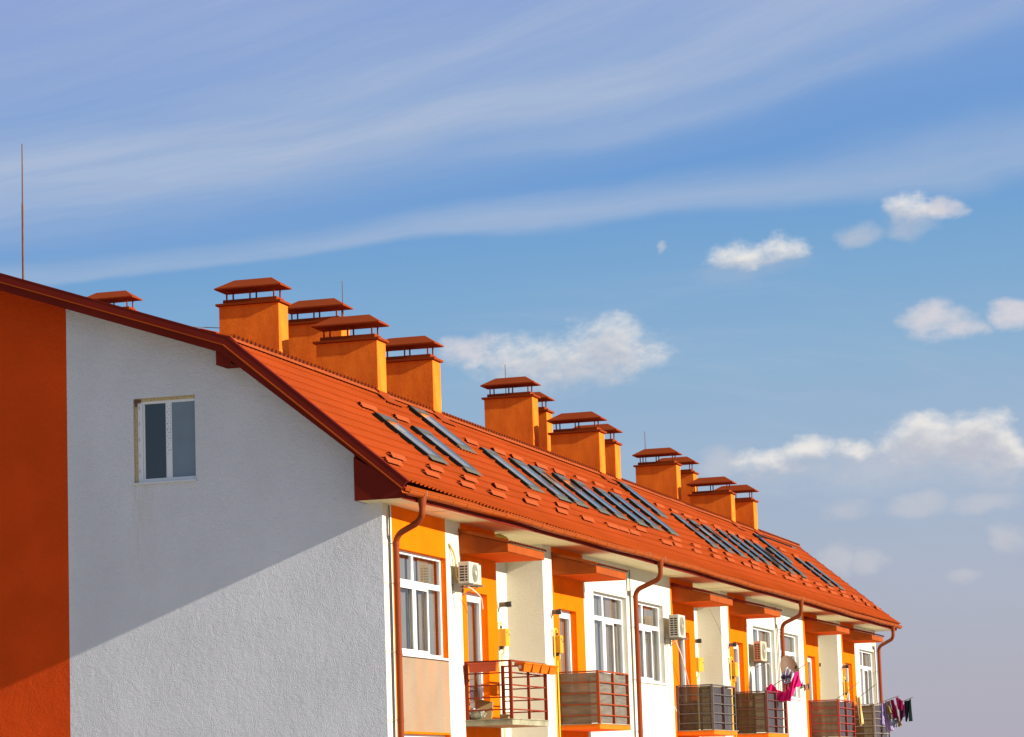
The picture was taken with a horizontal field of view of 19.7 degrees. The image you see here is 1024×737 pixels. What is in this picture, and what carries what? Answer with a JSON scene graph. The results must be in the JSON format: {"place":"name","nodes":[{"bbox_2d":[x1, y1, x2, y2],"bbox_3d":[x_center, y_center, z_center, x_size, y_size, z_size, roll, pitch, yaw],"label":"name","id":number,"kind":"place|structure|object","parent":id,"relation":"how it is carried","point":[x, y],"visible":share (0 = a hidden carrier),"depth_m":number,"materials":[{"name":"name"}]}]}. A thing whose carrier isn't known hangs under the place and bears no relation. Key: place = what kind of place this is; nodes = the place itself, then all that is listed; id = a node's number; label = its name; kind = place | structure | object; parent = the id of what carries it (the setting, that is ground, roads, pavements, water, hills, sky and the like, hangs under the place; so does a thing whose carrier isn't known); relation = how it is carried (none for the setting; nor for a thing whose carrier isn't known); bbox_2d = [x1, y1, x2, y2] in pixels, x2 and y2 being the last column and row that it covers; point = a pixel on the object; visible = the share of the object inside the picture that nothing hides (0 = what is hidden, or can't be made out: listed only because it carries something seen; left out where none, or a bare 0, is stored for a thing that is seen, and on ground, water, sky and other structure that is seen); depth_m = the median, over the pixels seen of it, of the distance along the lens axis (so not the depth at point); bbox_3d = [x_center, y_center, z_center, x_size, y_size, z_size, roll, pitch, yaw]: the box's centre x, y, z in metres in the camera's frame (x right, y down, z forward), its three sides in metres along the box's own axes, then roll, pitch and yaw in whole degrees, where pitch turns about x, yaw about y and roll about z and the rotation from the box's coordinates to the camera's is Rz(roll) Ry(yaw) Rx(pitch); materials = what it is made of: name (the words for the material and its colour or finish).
{"place":"outdoors","nodes":[
{"label":"outdoors","id":0,"kind":"place"},
{"bbox_2d":[0,0,1023,736],"label":"sky","id":1,"kind":"structure","parent":0,"point":[778,245],"materials":[{"name":"blue"}]},
{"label":"drying pole","id":2,"kind":"object","parent":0,"visible":0},
{"bbox_2d":[879,703,884,725],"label":"lavender shirt","id":3,"kind":"object","parent":2,"relation":"hanging from","point":[882,721],"visible":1,"depth_m":92.12,"materials":[{"name":"fabric"}]},
{"bbox_2d":[883,703,893,731],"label":"lavender trousers","id":4,"kind":"object","parent":2,"relation":"hanging from","point":[889,725],"visible":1,"depth_m":92.13,"materials":[{"name":"fabric"}]},
{"bbox_2d":[892,719,896,727],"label":"pale blue cloth","id":5,"kind":"object","parent":4,"relation":"hanging from","point":[894,722],"visible":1,"depth_m":92.11,"materials":[{"name":"fabric"}]},
{"bbox_2d":[885,700,893,719],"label":"grey shirt","id":6,"kind":"object","parent":2,"relation":"hanging from","point":[889,715],"visible":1,"depth_m":92.11,"materials":[{"name":"fabric"}]},
{"bbox_2d":[890,699,897,718],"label":"magenta vest","id":7,"kind":"object","parent":2,"relation":"hanging from","point":[895,716],"visible":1,"depth_m":92.09,"materials":[{"name":"fabric"}]},
{"bbox_2d":[895,705,900,722],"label":"mauve cloth","id":8,"kind":"object","parent":7,"relation":"hanging from","point":[898,720],"visible":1,"depth_m":92.07,"materials":[{"name":"white fabric"}]},
{"bbox_2d":[896,697,902,709],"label":"magenta blouse","id":9,"kind":"object","parent":2,"relation":"hanging from","point":[899,702],"visible":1,"depth_m":92.03,"materials":[{"name":"fabric"}]},
{"bbox_2d":[899,704,904,720],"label":"purple leggings","id":10,"kind":"object","parent":2,"relation":"hanging from","point":[902,713],"visible":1,"depth_m":91.99,"materials":[{"name":"fabric"}]},
{"label":"ground","id":11,"kind":"structure","parent":0,"visible":0},
{"bbox_2d":[0,273,902,736],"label":"apartment building","id":12,"kind":"structure","parent":11,"relation":"on","point":[254,517],"depth_m":52.21,"materials":[{"name":"white paint"}]},
{"bbox_2d":[21,144,23,278],"bbox_3d":[-9.290,-2.798,56.016,0.044,3.000,0.044,-8,-11,38],"label":"lightning rod","id":13,"kind":"object","parent":12,"relation":"attached to","point":[22,205],"visible":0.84,"depth_m":55.98,"materials":[{"name":"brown metal"}]},
{"bbox_2d":[132,395,196,484],"bbox_3d":[-6.070,1.257,51.651,1.200,1.520,0.165,-4,-9,16],"label":"window","id":14,"kind":"structure","parent":12,"relation":"in","point":[164,427],"depth_m":51.68,"materials":[{"name":"white plastic"}]},
{"bbox_2d":[373,412,449,464],"bbox_3d":[-1.874,1.306,54.832,1.500,0.092,1.059,38,4,18],"label":"roof window","id":15,"kind":"structure","parent":12,"relation":"in","point":[390,422],"depth_m":54.54,"materials":[{"name":"grey glass"}]},
{"bbox_2d":[404,734,444,736],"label":"window","id":16,"kind":"structure","parent":12,"relation":"in","point":[405,735],"depth_m":51.71,"materials":[{"name":"white plastic"}]},
{"bbox_2d":[399,550,450,660],"bbox_3d":[-1.646,4.198,52.118,0.280,1.855,2.710,-4,-9,16],"label":"window","id":17,"kind":"structure","parent":12,"relation":"in","point":[418,587],"depth_m":52.45,"materials":[{"name":"white plastic"}]},
{"bbox_2d":[406,405,476,453],"bbox_3d":[-1.416,1.239,59.527,1.500,0.092,1.059,38,4,18],"label":"roof window","id":18,"kind":"structure","parent":12,"relation":"in","point":[426,417],"depth_m":59.23,"materials":[{"name":"grey glass"}]},
{"bbox_2d":[410,425,482,475],"bbox_3d":[-1.262,1.588,56.779,1.500,0.092,1.013,38,4,18],"label":"roof window","id":19,"kind":"structure","parent":12,"relation":"in","point":[427,436],"depth_m":56.51,"materials":[{"name":"grey glass"}]},
{"bbox_2d":[448,543,483,611],"bbox_3d":[-0.799,3.845,54.050,0.405,1.238,1.082,-4,-9,16],"label":"air conditioner","id":20,"kind":"object","parent":12,"relation":"attached to","point":[469,574],"visible":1,"depth_m":53.73,"materials":[{"name":"white"}]},
{"bbox_2d":[467,593,483,719],"bbox_3d":[-0.779,5.386,55.050,0.186,2.380,1.280,-4,-9,16],"label":"balcony door","id":21,"kind":"structure","parent":12,"relation":"in","point":[472,599],"depth_m":55.51,"materials":[{"name":"white plastic"}]},
{"bbox_2d":[469,709,486,719],"bbox_3d":[-0.657,6.346,54.095,0.407,0.200,0.266,-4,-9,16],"label":"plastic bag","id":22,"kind":"object","parent":12,"relation":"on","point":[476,715],"visible":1,"depth_m":54.01,"materials":[{"name":"white plastic"}]},
{"bbox_2d":[467,662,497,672],"bbox_3d":[-0.532,5.464,53.949,0.560,0.174,0.130,-4,-9,16],"label":"planter","id":23,"kind":"object","parent":12,"relation":"hanging from","point":[483,667],"visible":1,"depth_m":53.90,"materials":[{"name":"brown plastic"}]},
{"bbox_2d":[476,699,492,719],"bbox_3d":[-0.514,6.305,54.433,0.343,0.428,0.560,-2,-8,2],"label":"cardboard box","id":24,"kind":"object","parent":12,"relation":"on","point":[481,704],"visible":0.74,"depth_m":54.30,"materials":[{"name":"brown cardboard"}]},
{"bbox_2d":[495,534,508,539],"bbox_3d":[-0.264,3.354,57.075,0.139,0.338,0.688,4,-10,-37],"label":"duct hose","id":25,"kind":"object","parent":12,"relation":"attached to","point":[500,536],"visible":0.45,"depth_m":56.96,"materials":[{"name":"yellow plastic"}]},
{"bbox_2d":[498,621,509,736],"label":"gas meter box","id":26,"kind":"object","parent":12,"relation":"attached to","point":[503,638],"visible":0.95,"depth_m":58.79,"materials":[{"name":"yellow"}]},
{"bbox_2d":[505,628,509,646],"bbox_3d":[-0.087,5.366,58.867,0.022,0.356,0.256,-4,-9,16],"label":"door","id":27,"kind":"structure","parent":26,"relation":"in","point":[507,640],"depth_m":58.85,"materials":[{"name":"yellow metal"}]},
{"bbox_2d":[497,601,511,608],"bbox_3d":[-0.143,4.723,59.055,0.282,0.166,0.170,-4,-9,16],"label":"boiler flue","id":28,"kind":"object","parent":12,"relation":"attached to","point":[503,604],"visible":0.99,"depth_m":59.02,"materials":[{"name":"brown metal"}]},
{"bbox_2d":[500,714,509,718],"bbox_3d":[-0.119,6.443,54.540,0.160,0.100,0.220,-4,-9,16],"label":"carton","id":29,"kind":"object","parent":12,"relation":"on","point":[503,716],"visible":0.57,"depth_m":54.44,"materials":[{"name":"cardboard"}]},
{"bbox_2d":[479,447,545,493],"bbox_3d":[-0.005,2.118,61.341,1.500,0.092,0.990,38,4,18],"label":"roof window","id":30,"kind":"structure","parent":12,"relation":"in","point":[491,454],"depth_m":61.07,"materials":[{"name":"grey metal"}]},
{"bbox_2d":[514,662,532,671],"bbox_3d":[0.212,5.501,54.361,0.230,0.170,0.532,-4,-9,16],"label":"planter","id":31,"kind":"object","parent":12,"relation":"hanging from","point":[524,666],"visible":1,"depth_m":54.16,"materials":[{"name":"plastic"}]},
{"bbox_2d":[530,663,541,672],"bbox_3d":[0.397,5.577,54.902,0.190,0.164,0.530,-4,-9,16],"label":"planter","id":32,"kind":"object","parent":12,"relation":"hanging from","point":[535,667],"visible":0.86,"depth_m":54.83,"materials":[{"name":"plastic"}]},
{"bbox_2d":[508,457,572,502],"bbox_3d":[0.598,2.398,63.229,1.500,0.092,1.059,38,4,18],"label":"roof window","id":33,"kind":"structure","parent":12,"relation":"in","point":[525,469],"depth_m":62.95,"materials":[{"name":"grey metal"}]},
{"bbox_2d":[539,663,549,673],"bbox_3d":[0.561,5.636,55.450,0.190,0.194,0.530,-4,-9,16],"label":"planter","id":34,"kind":"object","parent":12,"relation":"hanging from","point":[544,668],"visible":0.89,"depth_m":55.38,"materials":[{"name":"plastic"}]},
{"bbox_2d":[547,665,558,674],"bbox_3d":[0.725,5.710,55.996,0.190,0.194,0.530,-4,-9,16],"label":"planter","id":35,"kind":"object","parent":12,"relation":"hanging from","point":[552,669],"visible":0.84,"depth_m":55.92,"materials":[{"name":"plastic"}]},
{"bbox_2d":[550,608,561,615],"bbox_3d":[0.896,4.945,59.913,0.222,0.166,0.170,-4,-9,16],"label":"boiler flue","id":36,"kind":"object","parent":12,"relation":"attached to","point":[557,612],"visible":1,"depth_m":59.88,"materials":[{"name":"brown metal"}]},
{"bbox_2d":[553,628,562,736],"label":"gas meter box","id":37,"kind":"object","parent":12,"relation":"attached to","point":[558,644],"visible":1,"depth_m":59.84,"materials":[{"name":"yellow metal"}]},
{"bbox_2d":[559,635,562,652],"bbox_3d":[1.010,5.602,59.937,0.022,0.356,0.216,-4,-9,16],"label":"door","id":38,"kind":"structure","parent":37,"relation":"in","point":[561,637],"depth_m":59.92,"materials":[{"name":"yellow metal"}]},
{"bbox_2d":[527,464,588,507],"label":"roof window","id":39,"kind":"structure","parent":12,"relation":"in","point":[539,471],"depth_m":64.35,"materials":[{"name":"grey metal"}]},
{"bbox_2d":[559,611,571,724],"bbox_3d":[1.030,6.198,61.051,0.186,2.380,1.320,-4,-9,16],"label":"balcony door","id":40,"kind":"structure","parent":12,"relation":"in","point":[566,660],"depth_m":61.59,"materials":[{"name":"white plastic"}]},
{"bbox_2d":[551,472,610,514],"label":"roof window","id":41,"kind":"structure","parent":12,"relation":"in","point":[560,478],"depth_m":66.11,"materials":[{"name":"grey metal"}]},
{"bbox_2d":[569,478,627,519],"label":"roof window","id":42,"kind":"structure","parent":12,"relation":"in","point":[580,485],"depth_m":67.65,"materials":[{"name":"grey metal"}]},
{"bbox_2d":[593,592,630,680],"bbox_3d":[2.084,5.871,64.490,0.280,1.855,2.870,-4,-9,16],"label":"window","id":43,"kind":"structure","parent":12,"relation":"in","point":[606,621],"depth_m":64.88,"materials":[{"name":"white plastic"}]},
{"bbox_2d":[592,486,648,526],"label":"roof window","id":44,"kind":"structure","parent":12,"relation":"in","point":[601,492],"depth_m":69.47,"materials":[{"name":"grey metal"}]},
{"bbox_2d":[607,491,662,530],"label":"roof window","id":45,"kind":"structure","parent":12,"relation":"in","point":[617,497],"depth_m":70.95,"materials":[{"name":"grey metal"}]},
{"bbox_2d":[617,481,668,518],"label":"roof window","id":46,"kind":"structure","parent":12,"relation":"in","point":[624,486],"depth_m":75.10,"materials":[{"name":"grey metal"}]},
{"bbox_2d":[638,602,667,684],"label":"window","id":47,"kind":"structure","parent":12,"relation":"in","point":[647,629],"depth_m":68.28,"materials":[{"name":"white plastic"}]},
{"bbox_2d":[626,498,679,535],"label":"roof window","id":48,"kind":"structure","parent":12,"relation":"in","point":[636,504],"depth_m":72.69,"materials":[{"name":"grey metal"}]},
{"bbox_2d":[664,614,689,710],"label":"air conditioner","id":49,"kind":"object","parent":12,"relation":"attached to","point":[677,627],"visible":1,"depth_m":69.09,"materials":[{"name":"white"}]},
{"bbox_2d":[678,640,686,730],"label":"balcony door","id":50,"kind":"structure","parent":12,"relation":"in","point":[682,642],"depth_m":71.43,"materials":[{"name":"white plastic"}]},
{"bbox_2d":[670,513,719,548],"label":"roof window","id":51,"kind":"structure","parent":12,"relation":"in","point":[677,517],"depth_m":77.17,"materials":[{"name":"grey metal"}]},
{"bbox_2d":[696,657,703,684],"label":"gas meter box","id":52,"kind":"object","parent":12,"relation":"attached to","point":[699,664],"visible":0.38,"depth_m":74.37,"materials":[{"name":"yellow"}]},
{"bbox_2d":[698,657,703,671],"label":"door","id":53,"kind":"structure","parent":52,"relation":"in","point":[700,660],"depth_m":74.42,"materials":[{"name":"yellow metal"}]},
{"bbox_2d":[686,518,734,553],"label":"roof window","id":54,"kind":"structure","parent":12,"relation":"in","point":[693,523],"depth_m":78.82,"materials":[{"name":"grey metal"}]},
{"bbox_2d":[700,524,746,557],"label":"roof window","id":55,"kind":"structure","parent":12,"relation":"in","point":[707,528],"depth_m":80.27,"materials":[{"name":"grey metal"}]},
{"bbox_2d":[727,642,736,647],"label":"boiler flue","id":56,"kind":"object","parent":12,"relation":"attached to","point":[734,644],"visible":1,"depth_m":75.62,"materials":[{"name":"brown metal"}]},
{"bbox_2d":[730,657,738,736],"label":"gas meter box","id":57,"kind":"object","parent":12,"relation":"attached to","point":[734,670],"visible":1,"depth_m":75.60,"materials":[{"name":"yellow metal"}]},
{"bbox_2d":[735,662,738,676],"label":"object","id":58,"kind":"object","parent":57,"relation":"in","point":[736,664],"depth_m":75.73,"materials":[{"name":"yellow metal"}]},
{"bbox_2d":[734,643,739,733],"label":"balcony door","id":59,"kind":"structure","parent":12,"relation":"in","point":[736,652],"depth_m":77.31,"materials":[{"name":"white plastic"}]},
{"bbox_2d":[715,529,760,561],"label":"roof window","id":60,"kind":"structure","parent":12,"relation":"in","point":[720,532],"depth_m":82.18,"materials":[{"name":"grey metal"}]},
{"bbox_2d":[727,533,771,565],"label":"roof window","id":61,"kind":"structure","parent":12,"relation":"in","point":[734,537],"depth_m":83.60,"materials":[{"name":"grey metal"}]},
{"bbox_2d":[749,641,770,668],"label":"air conditioner","id":62,"kind":"object","parent":12,"relation":"attached to","point":[760,651],"visible":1,"depth_m":78.04,"materials":[{"name":"white"}]},
{"bbox_2d":[753,627,772,690],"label":"window","id":63,"kind":"structure","parent":12,"relation":"in","point":[761,673],"depth_m":80.49,"materials":[{"name":"white plastic"}]},
{"bbox_2d":[743,539,785,570],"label":"roof window","id":64,"kind":"structure","parent":12,"relation":"in","point":[747,542],"depth_m":85.29,"materials":[{"name":"grey metal"}]},
{"bbox_2d":[752,533,795,562],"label":"roof window","id":65,"kind":"structure","parent":12,"relation":"in","point":[759,536],"depth_m":89.88,"materials":[{"name":"grey metal"}]},
{"bbox_2d":[753,543,796,574],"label":"roof window","id":66,"kind":"structure","parent":12,"relation":"in","point":[760,547],"depth_m":86.52,"materials":[{"name":"grey metal"}]},
{"bbox_2d":[766,671,801,701],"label":"pink sheet","id":67,"kind":"object","parent":12,"relation":"hanging from","point":[786,695],"visible":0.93,"depth_m":77.02,"materials":[{"name":"fabric"}]},
{"bbox_2d":[800,682,808,690],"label":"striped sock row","id":68,"kind":"object","parent":67,"relation":"hanging from","point":[803,686],"visible":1,"depth_m":76.99,"materials":[{"name":"fabric"}]},
{"bbox_2d":[765,547,806,577],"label":"roof window","id":69,"kind":"structure","parent":12,"relation":"in","point":[769,550],"depth_m":88.23,"materials":[{"name":"grey metal"}]},
{"bbox_2d":[780,655,798,691],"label":"satellite dish","id":70,"kind":"object","parent":12,"relation":"attached to","point":[789,662],"visible":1,"depth_m":77.82,"materials":[{"name":"brown metal"}]},
{"bbox_2d":[779,632,801,699],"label":"window","id":71,"kind":"structure","parent":12,"relation":"in","point":[788,652],"depth_m":84.17,"materials":[{"name":"white plastic"}]},
{"bbox_2d":[807,656,813,701],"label":"balcony door","id":72,"kind":"structure","parent":12,"relation":"in","point":[809,658],"depth_m":86.82,"materials":[{"name":"white plastic"}]},
{"bbox_2d":[794,557,832,585],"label":"roof window","id":73,"kind":"structure","parent":12,"relation":"in","point":[798,560],"depth_m":92.40,"materials":[{"name":"grey glass"}]},
{"bbox_2d":[805,561,844,589],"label":"roof window","id":74,"kind":"structure","parent":12,"relation":"in","point":[810,564],"depth_m":94.03,"materials":[{"name":"grey glass"}]},
{"bbox_2d":[841,664,848,669],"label":"boiler flue","id":75,"kind":"object","parent":12,"relation":"attached to","point":[844,666],"visible":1,"depth_m":90.97,"materials":[{"name":"brown metal"}]},
{"bbox_2d":[843,677,848,699],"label":"gas meter box","id":76,"kind":"object","parent":12,"relation":"attached to","point":[845,686],"visible":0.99,"depth_m":90.96,"materials":[{"name":"yellow metal"}]},
{"bbox_2d":[845,664,849,702],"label":"balcony door","id":77,"kind":"structure","parent":12,"relation":"in","point":[846,669],"depth_m":92.67,"materials":[{"name":"white plastic"}]},
{"bbox_2d":[859,650,872,703],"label":"window","id":78,"kind":"structure","parent":12,"relation":"in","point":[864,668],"depth_m":95.96,"materials":[{"name":"white plastic"}]},
{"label":"drying pole","id":79,"kind":"object","parent":12,"relation":"attached to","visible":0},
{"bbox_2d":[855,696,863,725],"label":"cream towel","id":80,"kind":"object","parent":79,"relation":"hanging from","point":[859,709],"visible":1,"depth_m":86.77,"materials":[{"name":"fabric"}]},
{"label":"drying pole","id":81,"kind":"object","parent":12,"relation":"attached to","visible":0},
{"bbox_2d":[781,675,790,678],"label":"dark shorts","id":82,"kind":"object","parent":81,"relation":"hanging from","point":[785,676],"visible":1,"depth_m":77.17,"materials":[{"name":"fabric"}]},
{"bbox_2d":[783,682,790,690],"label":"salmon towel","id":83,"kind":"object","parent":81,"relation":"hanging from","point":[786,686],"visible":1,"depth_m":77.22,"materials":[{"name":"fabric"}]},
{"bbox_2d":[782,667,793,683],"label":"hanging shirt","id":84,"kind":"object","parent":81,"relation":"hanging from","point":[787,671],"visible":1,"depth_m":77.21,"materials":[{"name":"fabric"}]},
{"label":"drying pole","id":85,"kind":"object","parent":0,"visible":0},
{"bbox_2d":[904,699,912,721],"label":"black trousers","id":86,"kind":"object","parent":85,"relation":"hanging from","point":[908,709],"visible":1,"depth_m":92.05,"materials":[{"name":"fabric"}]}
]}

